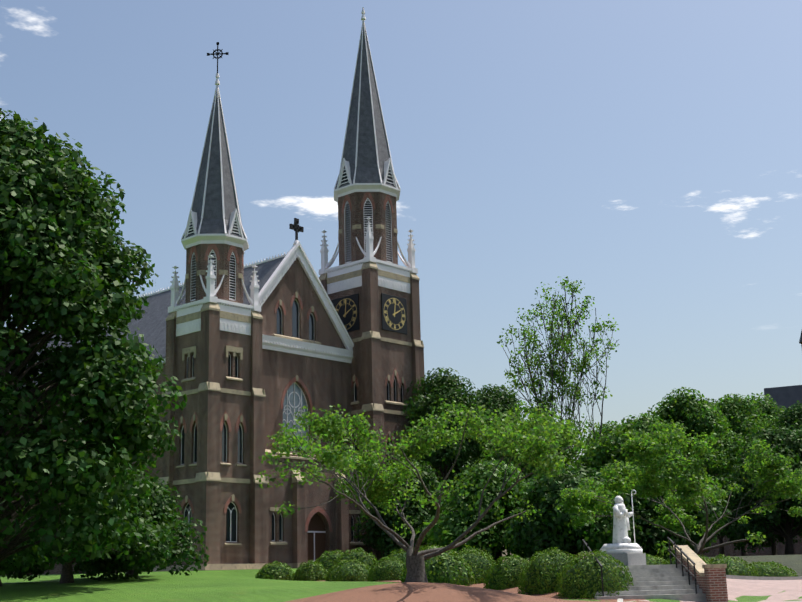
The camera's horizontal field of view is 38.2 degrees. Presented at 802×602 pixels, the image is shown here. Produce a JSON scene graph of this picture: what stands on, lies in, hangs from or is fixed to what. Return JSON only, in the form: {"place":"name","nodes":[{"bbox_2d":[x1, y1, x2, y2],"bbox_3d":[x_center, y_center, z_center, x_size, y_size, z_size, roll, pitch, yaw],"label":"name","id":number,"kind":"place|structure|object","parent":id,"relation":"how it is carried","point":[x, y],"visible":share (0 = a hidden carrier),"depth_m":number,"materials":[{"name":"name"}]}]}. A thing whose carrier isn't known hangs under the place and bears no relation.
{"place":"outdoors","nodes":[
{"label":"outdoors","id":0,"kind":"place"},
{"bbox_2d":[1,192,413,575],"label":"church walls","id":1,"kind":"structure","parent":0,"point":[326,382],"depth_m":89.28,"materials":[{"name":"brown brick"}]},
{"bbox_2d":[332,293,406,333],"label":"tower clock","id":2,"kind":"object","parent":1,"relation":"attached to","point":[394,313],"visible":0.83,"depth_m":97.39,"materials":[{"name":"metal"}]},
{"bbox_2d":[20,7,433,574],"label":"church","id":3,"kind":"structure","parent":0,"point":[207,505],"depth_m":85.98,"materials":[{"name":"brown brick"}]},
{"bbox_2d":[10,25,432,516],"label":"roof","id":4,"kind":"structure","parent":3,"relation":"attached to","point":[151,324],"depth_m":99.75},
{"bbox_2d":[188,166,393,561],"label":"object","id":5,"kind":"object","parent":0,"point":[316,523],"depth_m":87.72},
{"bbox_2d":[0,555,801,601],"bbox_3d":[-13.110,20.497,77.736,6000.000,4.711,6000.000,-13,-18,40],"label":"ground","id":6,"kind":"structure","parent":0,"point":[219,586],"depth_m":46.62,"materials":[{"name":"green plant"}]},
{"bbox_2d":[0,440,176,583],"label":"tree","id":7,"kind":"object","parent":6,"relation":"on","point":[148,556],"visible":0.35,"depth_m":58.47,"materials":[{"name":"green plant"}]},
{"bbox_2d":[0,108,187,586],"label":"tree","id":8,"kind":"object","parent":6,"relation":"on","point":[58,246],"visible":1,"depth_m":45.85,"materials":[{"name":"green plant"}]},
{"bbox_2d":[59,479,209,577],"bbox_3d":[-14.896,12.833,64.960,7.670,5.868,7.896,-13,-18,40],"label":"tree","id":9,"kind":"object","parent":6,"relation":"on","point":[164,504],"visible":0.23,"depth_m":64.75,"materials":[{"name":"green plant"}]},
{"bbox_2d":[255,560,294,580],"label":"shrub","id":10,"kind":"object","parent":6,"relation":"on","point":[278,571],"visible":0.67,"depth_m":67.62,"materials":[{"name":"green plant"}]},
{"bbox_2d":[292,560,327,580],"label":"shrub","id":11,"kind":"object","parent":6,"relation":"on","point":[311,570],"visible":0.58,"depth_m":65.39,"materials":[{"name":"green plant"}]},
{"bbox_2d":[316,549,346,572],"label":"shrub","id":12,"kind":"object","parent":6,"relation":"on","point":[326,560],"visible":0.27,"depth_m":67.99,"materials":[{"name":"green plant"}]},
{"bbox_2d":[325,559,371,580],"bbox_3d":[-2.718,14.633,62.219,2.709,1.538,2.911,-13,-18,40],"label":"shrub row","id":13,"kind":"object","parent":6,"relation":"on","point":[349,570],"visible":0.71,"depth_m":61.44,"materials":[{"name":"green plant"}]},
{"bbox_2d":[331,547,377,570],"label":"shrub","id":14,"kind":"object","parent":6,"relation":"on","point":[360,553],"visible":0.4,"depth_m":66.68,"materials":[{"name":"green plant"}]},
{"bbox_2d":[367,556,404,581],"bbox_3d":[-0.562,13.291,56.873,2.309,1.548,2.434,-13,-18,40],"label":"shrub","id":15,"kind":"object","parent":6,"relation":"on","point":[388,569],"visible":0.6,"depth_m":56.18,"materials":[{"name":"green plant"}]},
{"bbox_2d":[351,458,455,556],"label":"tree","id":16,"kind":"object","parent":6,"relation":"on","point":[385,542],"visible":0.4,"depth_m":85.05,"materials":[{"name":"green plant"}]},
{"bbox_2d":[388,547,419,562],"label":"shrub","id":17,"kind":"object","parent":6,"relation":"on","point":[402,553],"visible":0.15,"depth_m":60.91,"materials":[{"name":"green plant"}]},
{"bbox_2d":[257,397,592,582],"bbox_3d":[0.707,5.984,35.640,9.855,5.994,12.126,-1,-13,-4],"label":"crabapple tree","id":18,"kind":"object","parent":6,"relation":"on","point":[538,439],"visible":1,"depth_m":35.38,"materials":[{"name":"green plant"}]},
{"bbox_2d":[405,544,449,563],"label":"shrub","id":19,"kind":"object","parent":6,"relation":"on","point":[425,546],"visible":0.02,"depth_m":58.36,"materials":[{"name":"green plant"}]},
{"bbox_2d":[400,545,474,585],"bbox_3d":[1.391,10.631,45.646,2.934,1.982,2.940,0,-13,-5],"label":"shrub","id":20,"kind":"object","parent":6,"relation":"on","point":[445,567],"visible":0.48,"depth_m":44.70,"materials":[{"name":"green plant"}]},
{"bbox_2d":[390,367,499,545],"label":"tree","id":21,"kind":"object","parent":6,"relation":"on","point":[438,386],"visible":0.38,"depth_m":93.97,"materials":[{"name":"green plant"}]},
{"bbox_2d":[286,580,650,601],"bbox_3d":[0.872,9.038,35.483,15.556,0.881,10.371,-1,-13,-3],"label":"mulch bed","id":22,"kind":"object","parent":6,"relation":"on","point":[417,592],"visible":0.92,"depth_m":32.42,"materials":[{"name":"brown soil"}]},
{"bbox_2d":[451,545,494,583],"bbox_3d":[2.788,10.882,47.014,2.690,1.917,2.742,-13,-18,40],"label":"shrub","id":23,"kind":"object","parent":6,"relation":"on","point":[481,563],"visible":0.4,"depth_m":46.31,"materials":[{"name":"green plant"}]},
{"bbox_2d":[430,383,532,561],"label":"tree","id":24,"kind":"object","parent":6,"relation":"on","point":[498,398],"visible":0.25,"depth_m":102.00,"materials":[{"name":"green plant"}]},
{"bbox_2d":[421,459,562,563],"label":"tree","id":25,"kind":"object","parent":6,"relation":"on","point":[451,526],"visible":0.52,"depth_m":66.69,"materials":[{"name":"green plant"}]},
{"bbox_2d":[483,554,530,589],"bbox_3d":[4.185,10.222,43.413,2.112,1.491,2.243,-13,-18,40],"label":"shrub","id":26,"kind":"object","parent":6,"relation":"on","point":[504,575],"visible":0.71,"depth_m":42.77,"materials":[{"name":"green plant"}]},
{"bbox_2d":[476,417,595,551],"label":"tree","id":27,"kind":"object","parent":6,"relation":"on","point":[569,460],"visible":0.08,"depth_m":82.97,"materials":[{"name":"green plant"}]},
{"bbox_2d":[517,547,578,594],"bbox_3d":[5.356,9.526,40.792,2.418,1.730,2.488,-13,-18,40],"label":"shrub","id":28,"kind":"object","parent":6,"relation":"on","point":[542,570],"visible":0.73,"depth_m":40.12,"materials":[{"name":"green plant"}]},
{"bbox_2d":[496,276,619,467],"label":"tree","id":29,"kind":"object","parent":6,"relation":"on","point":[559,340],"visible":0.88,"depth_m":96.14,"materials":[{"name":"green plant"}]},
{"bbox_2d":[502,466,646,561],"bbox_3d":[9.820,12.060,64.008,7.240,5.948,8.047,-13,-18,40],"label":"tree","id":30,"kind":"object","parent":6,"relation":"on","point":[548,528],"visible":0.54,"depth_m":62.00,"materials":[{"name":"green plant"}]},
{"bbox_2d":[555,550,633,598],"bbox_3d":[6.464,9.195,38.605,2.634,1.786,2.789,-13,-18,40],"label":"shrub","id":31,"kind":"object","parent":6,"relation":"on","point":[581,579],"visible":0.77,"depth_m":37.84,"materials":[{"name":"green plant"}]},
{"bbox_2d":[577,421,622,464],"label":"tree","id":32,"kind":"object","parent":6,"relation":"on","point":[604,426],"depth_m":114.90,"materials":[{"name":"green plant"}]},
{"bbox_2d":[600,490,645,565],"bbox_3d":[7.875,8.292,41.673,1.240,2.999,1.267,-13,-18,40],"label":"st benedict statue","id":33,"kind":"object","parent":6,"relation":"on","point":[623,549],"visible":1,"depth_m":41.36,"materials":[{"name":"stone"}]},
{"bbox_2d":[575,413,725,514],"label":"tree","id":34,"kind":"object","parent":6,"relation":"on","point":[609,450],"visible":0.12,"depth_m":80.39,"materials":[{"name":"green plant"}]},
{"bbox_2d":[582,537,727,601],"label":"steps","id":35,"kind":"structure","parent":6,"relation":"on","point":[690,575],"depth_m":37.75,"materials":[{"name":"concrete"}]},
{"bbox_2d":[621,470,731,560],"bbox_3d":[14.911,12.393,66.695,7.464,5.924,8.008,-13,-18,40],"label":"tree","id":36,"kind":"object","parent":6,"relation":"on","point":[644,508],"visible":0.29,"depth_m":64.59,"materials":[{"name":"green plant"}]},
{"bbox_2d":[553,419,801,560],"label":"crabapple tree","id":37,"kind":"object","parent":6,"relation":"on","point":[772,473],"visible":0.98,"depth_m":53.89,"materials":[{"name":"green plant"}]},
{"bbox_2d":[646,387,747,550],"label":"tree","id":38,"kind":"object","parent":6,"relation":"on","point":[692,412],"visible":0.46,"depth_m":99.51,"materials":[{"name":"green plant"}]},
{"bbox_2d":[683,398,724,556],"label":"tree","id":39,"kind":"object","parent":6,"relation":"on","point":[719,536],"depth_m":122.12,"materials":[{"name":"green plant"}]},
{"bbox_2d":[690,393,768,555],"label":"tree","id":40,"kind":"object","parent":6,"relation":"on","point":[742,415],"visible":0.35,"depth_m":105.60,"materials":[{"name":"green plant"}]},
{"bbox_2d":[667,331,801,556],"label":"building","id":41,"kind":"structure","parent":6,"relation":"on","point":[786,397],"depth_m":159.22,"materials":[{"name":"grey"}]},
{"bbox_2d":[709,425,801,554],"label":"tree","id":42,"kind":"object","parent":6,"relation":"on","point":[780,441],"visible":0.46,"depth_m":85.19,"materials":[{"name":"green plant"}]},
{"bbox_2d":[726,575,801,579],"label":"kerb","id":43,"kind":"structure","parent":6,"relation":"on","point":[760,578],"depth_m":42.11,"materials":[{"name":"concrete"}]},
{"bbox_2d":[745,392,785,554],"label":"tree","id":44,"kind":"object","parent":6,"relation":"on","point":[768,408],"visible":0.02,"depth_m":117.80,"materials":[{"name":"green plant"}]},
{"bbox_2d":[765,400,801,536],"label":"tree","id":45,"kind":"object","parent":6,"relation":"on","point":[794,419],"visible":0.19,"depth_m":110.24,"materials":[{"name":"green plant"}]},
{"bbox_2d":[765,425,801,530],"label":"tree","id":46,"kind":"object","parent":6,"relation":"on","point":[790,521],"visible":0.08,"depth_m":85.59,"materials":[{"name":"green plant"}]},
{"bbox_2d":[0,0,801,561],"label":"sky","id":47,"kind":"structure","parent":0,"point":[647,154],"materials":[{"name":"blue"}]},
{"bbox_2d":[626,578,801,601],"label":"paved walkway","id":48,"kind":"structure","parent":0,"point":[791,589],"depth_m":39.56,"materials":[{"name":"beige concrete"}]},
{"bbox_3d":[13.024,11.621,49.154,8.355,0.904,18.843,-13,-18,40],"label":"mulch bed","id":49,"kind":"object","parent":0,"visible":0},
{"bbox_2d":[646,554,669,564],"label":"shrub","id":50,"kind":"object","parent":49,"relation":"on","point":[652,560],"visible":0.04,"depth_m":45.88,"materials":[{"name":"green plant"}]},
{"bbox_2d":[662,554,711,564],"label":"shrub","id":51,"kind":"object","parent":49,"relation":"on","point":[701,557],"visible":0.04,"depth_m":48.64,"materials":[{"name":"green plant"}]},
{"bbox_2d":[707,554,760,576],"bbox_3d":[13.784,11.602,49.381,2.984,1.651,2.948,-13,-18,40],"label":"shrub","id":52,"kind":"object","parent":49,"relation":"on","point":[737,567],"visible":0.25,"depth_m":48.72,"materials":[{"name":"green plant"}]},
{"bbox_2d":[745,561,797,576],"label":"shrub","id":53,"kind":"object","parent":49,"relation":"on","point":[765,569],"visible":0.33,"depth_m":50.01,"materials":[{"name":"green plant"}]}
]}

